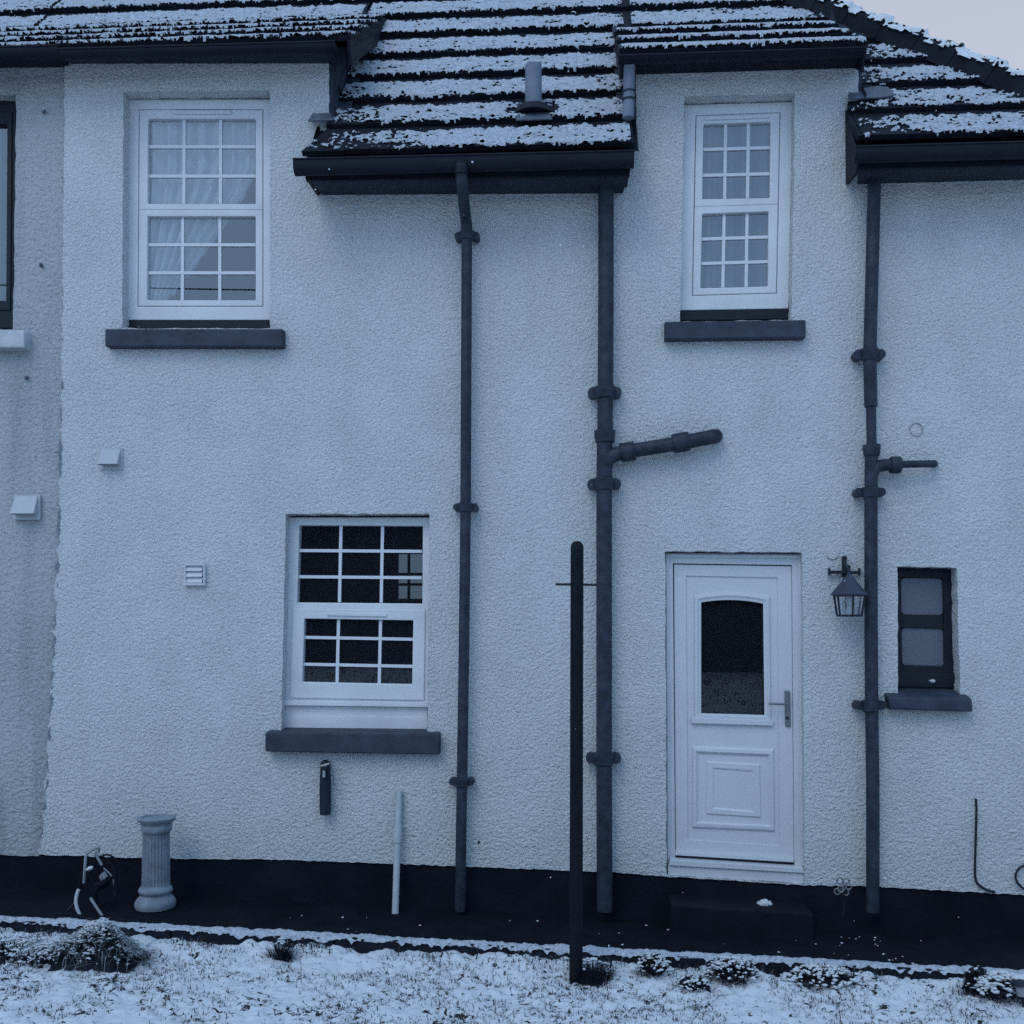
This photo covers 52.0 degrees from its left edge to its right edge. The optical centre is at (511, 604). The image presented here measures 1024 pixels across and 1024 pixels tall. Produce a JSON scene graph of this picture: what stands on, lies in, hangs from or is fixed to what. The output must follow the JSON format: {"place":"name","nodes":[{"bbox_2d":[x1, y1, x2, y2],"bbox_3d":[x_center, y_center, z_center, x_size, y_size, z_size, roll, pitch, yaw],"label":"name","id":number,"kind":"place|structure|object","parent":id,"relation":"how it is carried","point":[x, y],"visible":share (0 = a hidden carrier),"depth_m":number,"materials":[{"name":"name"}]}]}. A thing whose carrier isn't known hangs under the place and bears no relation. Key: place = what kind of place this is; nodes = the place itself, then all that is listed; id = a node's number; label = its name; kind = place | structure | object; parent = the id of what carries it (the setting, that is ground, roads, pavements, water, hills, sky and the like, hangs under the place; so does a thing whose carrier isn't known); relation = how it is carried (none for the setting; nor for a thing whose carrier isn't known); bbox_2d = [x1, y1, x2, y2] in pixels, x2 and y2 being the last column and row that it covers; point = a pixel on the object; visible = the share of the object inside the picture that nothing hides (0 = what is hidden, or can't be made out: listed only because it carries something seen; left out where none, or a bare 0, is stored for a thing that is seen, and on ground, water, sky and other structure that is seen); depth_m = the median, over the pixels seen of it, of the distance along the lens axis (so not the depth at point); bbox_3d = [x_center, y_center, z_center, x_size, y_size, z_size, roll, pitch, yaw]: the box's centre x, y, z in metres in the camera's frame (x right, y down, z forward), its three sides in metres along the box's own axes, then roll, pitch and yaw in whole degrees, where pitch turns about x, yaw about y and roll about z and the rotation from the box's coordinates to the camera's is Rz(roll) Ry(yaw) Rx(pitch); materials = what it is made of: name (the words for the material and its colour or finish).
{"place":"outdoors","nodes":[
{"label":"outdoors","id":0,"kind":"place"},
{"bbox_2d":[0,925,1023,1023],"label":"lawn","id":1,"kind":"structure","parent":0,"point":[280,1001],"depth_m":5.48,"materials":[{"name":"green plant"}]},
{"bbox_2d":[0,930,49,967],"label":"grass tuft","id":2,"kind":"object","parent":1,"relation":"on","point":[7,950],"visible":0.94,"depth_m":5.75,"materials":[{"name":"plant"}]},
{"bbox_2d":[2,915,173,977],"bbox_3d":[-2.313,1.882,5.785,0.971,0.346,0.589,0,-1,3],"label":"grass clump","id":3,"kind":"object","parent":1,"relation":"on","point":[110,947],"visible":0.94,"depth_m":5.71,"materials":[{"name":"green plant"}]},
{"bbox_2d":[258,936,300,962],"bbox_3d":[-1.296,1.931,5.878,0.251,0.131,0.265,-1,-1,23],"label":"grass tuft","id":4,"kind":"object","parent":1,"relation":"on","point":[284,953],"visible":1,"depth_m":5.87,"materials":[{"name":"green plant"}]},
{"bbox_2d":[0,915,1023,979],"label":"kerb","id":5,"kind":"structure","parent":1,"relation":"on","point":[361,943],"depth_m":6.04,"materials":[{"name":"stone"}]},
{"bbox_2d":[555,541,596,984],"bbox_3d":[0.353,0.927,5.751,0.228,2.555,0.074,0,-1,3],"label":"clothes post","id":6,"kind":"object","parent":1,"relation":"on","point":[576,584],"visible":0.95,"depth_m":5.72,"materials":[{"name":"black metal"}]},
{"bbox_2d":[564,955,621,986],"bbox_3d":[0.444,1.987,5.724,0.356,0.141,0.296,0,-1,-10],"label":"grass tuft","id":7,"kind":"object","parent":1,"relation":"on","point":[592,976],"visible":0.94,"depth_m":5.69,"materials":[{"name":"green plant"}]},
{"bbox_2d":[627,952,676,978],"bbox_3d":[0.772,1.991,5.806,0.313,0.143,0.194,0,-1,3],"label":"shrub","id":8,"kind":"object","parent":1,"relation":"on","point":[654,964],"visible":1,"depth_m":5.78,"materials":[{"name":"green plant"}]},
{"bbox_2d":[671,974,715,992],"bbox_3d":[0.983,2.033,5.646,0.279,0.108,0.212,1,-1,-27],"label":"shrub","id":9,"kind":"object","parent":1,"relation":"on","point":[697,982],"visible":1,"depth_m":5.62,"materials":[{"name":"white plant"}]},
{"bbox_2d":[702,955,766,987],"bbox_3d":[1.221,2.009,5.774,0.443,0.167,0.297,0,-1,3],"label":"shrub","id":10,"kind":"object","parent":1,"relation":"on","point":[737,965],"visible":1,"depth_m":5.74,"materials":[{"name":"green plant"}]},
{"bbox_2d":[777,962,866,995],"bbox_3d":[1.714,2.050,5.780,0.586,0.138,0.354,0,-1,3],"label":"shrub","id":11,"kind":"object","parent":1,"relation":"on","point":[824,970],"visible":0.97,"depth_m":5.75,"materials":[{"name":"green plant"}]},
{"bbox_2d":[956,965,990,996],"bbox_3d":[2.510,2.035,5.681,0.280,0.176,0.194,0,-1,3],"label":"shrub","id":12,"kind":"object","parent":1,"relation":"on","point":[973,973],"visible":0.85,"depth_m":5.66,"materials":[{"name":"green plant"}]},
{"bbox_2d":[969,969,1022,1004],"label":"shrub","id":13,"kind":"object","parent":1,"relation":"on","point":[996,978],"visible":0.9,"depth_m":5.55,"materials":[{"name":"white plant"}]},
{"bbox_2d":[1011,974,1023,1006],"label":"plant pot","id":14,"kind":"object","parent":1,"relation":"on","point":[1018,981],"visible":1,"depth_m":5.49,"materials":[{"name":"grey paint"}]},
{"bbox_2d":[0,886,1023,969],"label":"path","id":15,"kind":"structure","parent":0,"point":[941,950],"depth_m":6.63,"materials":[{"name":"black asphalt"}]},
{"bbox_2d":[0,0,138,887],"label":"neighbouring house","id":16,"kind":"structure","parent":15,"relation":"on","point":[33,64],"depth_m":7.27,"materials":[{"name":"white paint"}]},
{"bbox_2d":[0,101,30,350],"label":"window","id":17,"kind":"structure","parent":16,"relation":"in","point":[10,340],"depth_m":7.41,"materials":[{"name":"black paint"}]},
{"bbox_2d":[67,846,120,914],"bbox_3d":[-2.706,1.805,6.774,0.317,0.495,0.287,0,-1,3],"label":"hose reel","id":18,"kind":"object","parent":15,"relation":"on","point":[97,887],"visible":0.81,"depth_m":6.76,"materials":[{"name":"grey plastic"}]},
{"bbox_2d":[134,814,175,911],"bbox_3d":[-2.321,1.677,6.841,0.258,0.587,0.258,0,-1,3],"label":"pedestal","id":19,"kind":"object","parent":15,"relation":"on","point":[155,889],"visible":1,"depth_m":6.77,"materials":[{"name":"stone"}]},
{"bbox_2d":[392,791,402,913],"bbox_3d":[-0.762,1.644,6.957,0.064,0.802,0.144,0,-1,3],"label":"plastic pipe","id":20,"kind":"object","parent":15,"relation":"on","point":[397,834],"visible":1,"depth_m":6.95,"materials":[{"name":"white plastic"}]},
{"bbox_2d":[37,0,1023,939],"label":"house","id":21,"kind":"structure","parent":15,"relation":"on","point":[263,304],"depth_m":7.03,"materials":[{"name":"white paint"}]},
{"bbox_2d":[105,100,285,348],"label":"window","id":22,"kind":"structure","parent":21,"relation":"in","point":[199,221],"depth_m":7.34,"materials":[{"name":"white plastic"}]},
{"bbox_2d":[320,760,330,814],"bbox_3d":[-1.246,1.221,7.004,0.076,0.362,0.169,0,-1,-7],"label":"outdoor tap","id":23,"kind":"object","parent":21,"relation":"attached to","point":[325,791],"visible":1,"depth_m":6.98,"materials":[{"name":"plastic"}]},
{"bbox_2d":[265,517,440,754],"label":"window","id":24,"kind":"structure","parent":21,"relation":"in","point":[357,679],"depth_m":7.20,"materials":[{"name":"white plastic"}]},
{"bbox_2d":[673,564,793,864],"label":"door","id":25,"kind":"structure","parent":21,"relation":"in","point":[732,624],"depth_m":7.00,"materials":[{"name":"white plastic"}]},
{"bbox_2d":[664,102,805,341],"bbox_3d":[1.474,-2.564,7.056,0.915,1.646,0.306,0,-1,3],"label":"window","id":26,"kind":"structure","parent":21,"relation":"in","point":[738,156],"depth_m":7.09,"materials":[{"name":"white plastic"}]},
{"bbox_2d":[828,556,867,616],"bbox_3d":[2.162,-0.120,6.753,0.240,0.397,0.264,0,-1,3],"label":"wall lantern","id":27,"kind":"object","parent":21,"relation":"attached to","point":[849,588],"depth_m":6.70,"materials":[{"name":"black metal"}]},
{"bbox_2d":[884,567,971,711],"bbox_3d":[2.698,0.220,6.890,0.535,0.944,0.270,0,-1,3],"label":"window","id":28,"kind":"structure","parent":21,"relation":"in","point":[926,675],"depth_m":6.96,"materials":[{"name":"black paint"}]},
{"bbox_2d":[974,799,995,892],"bbox_3d":[3.051,1.560,6.783,0.135,0.607,0.015,0,-1,3],"label":"cable","id":29,"kind":"object","parent":21,"relation":"attached to","point":[975,850],"visible":1,"depth_m":6.78,"materials":[{"name":"plastic"}]},
{"bbox_2d":[1014,864,1023,889],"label":"cable","id":30,"kind":"object","parent":21,"relation":"attached to","point":[1015,877],"visible":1,"depth_m":6.74,"materials":[{"name":"black rubber"}]},
{"bbox_2d":[290,915,920,963],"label":"snow crumbs","id":31,"kind":"object","parent":15,"relation":"on","point":[668,929],"visible":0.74,"depth_m":6.55,"materials":[{"name":"white snow"}]},
{"bbox_2d":[668,895,813,940],"bbox_3d":[1.462,2.184,6.755,0.886,0.555,0.272,0,-1,3],"label":"doorstep","id":32,"kind":"object","parent":15,"relation":"on","point":[699,915],"visible":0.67,"depth_m":6.63,"materials":[{"name":"concrete"}]},
{"bbox_2d":[756,899,772,906],"bbox_3d":[1.630,1.925,6.759,0.104,0.065,0.077,0,-1,3],"label":"snow lump","id":33,"kind":"object","parent":32,"relation":"on","point":[764,902],"visible":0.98,"depth_m":6.75,"materials":[{"name":"white snow"}]},
{"bbox_2d":[834,877,851,915],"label":"wilted flower","id":34,"kind":"object","parent":15,"relation":"on","point":[845,888],"visible":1,"depth_m":6.54,"materials":[{"name":"plant"}]},
{"bbox_2d":[838,0,1023,69],"label":"sky","id":35,"kind":"structure","parent":0,"point":[995,28],"materials":[{"name":"white"}]}
]}

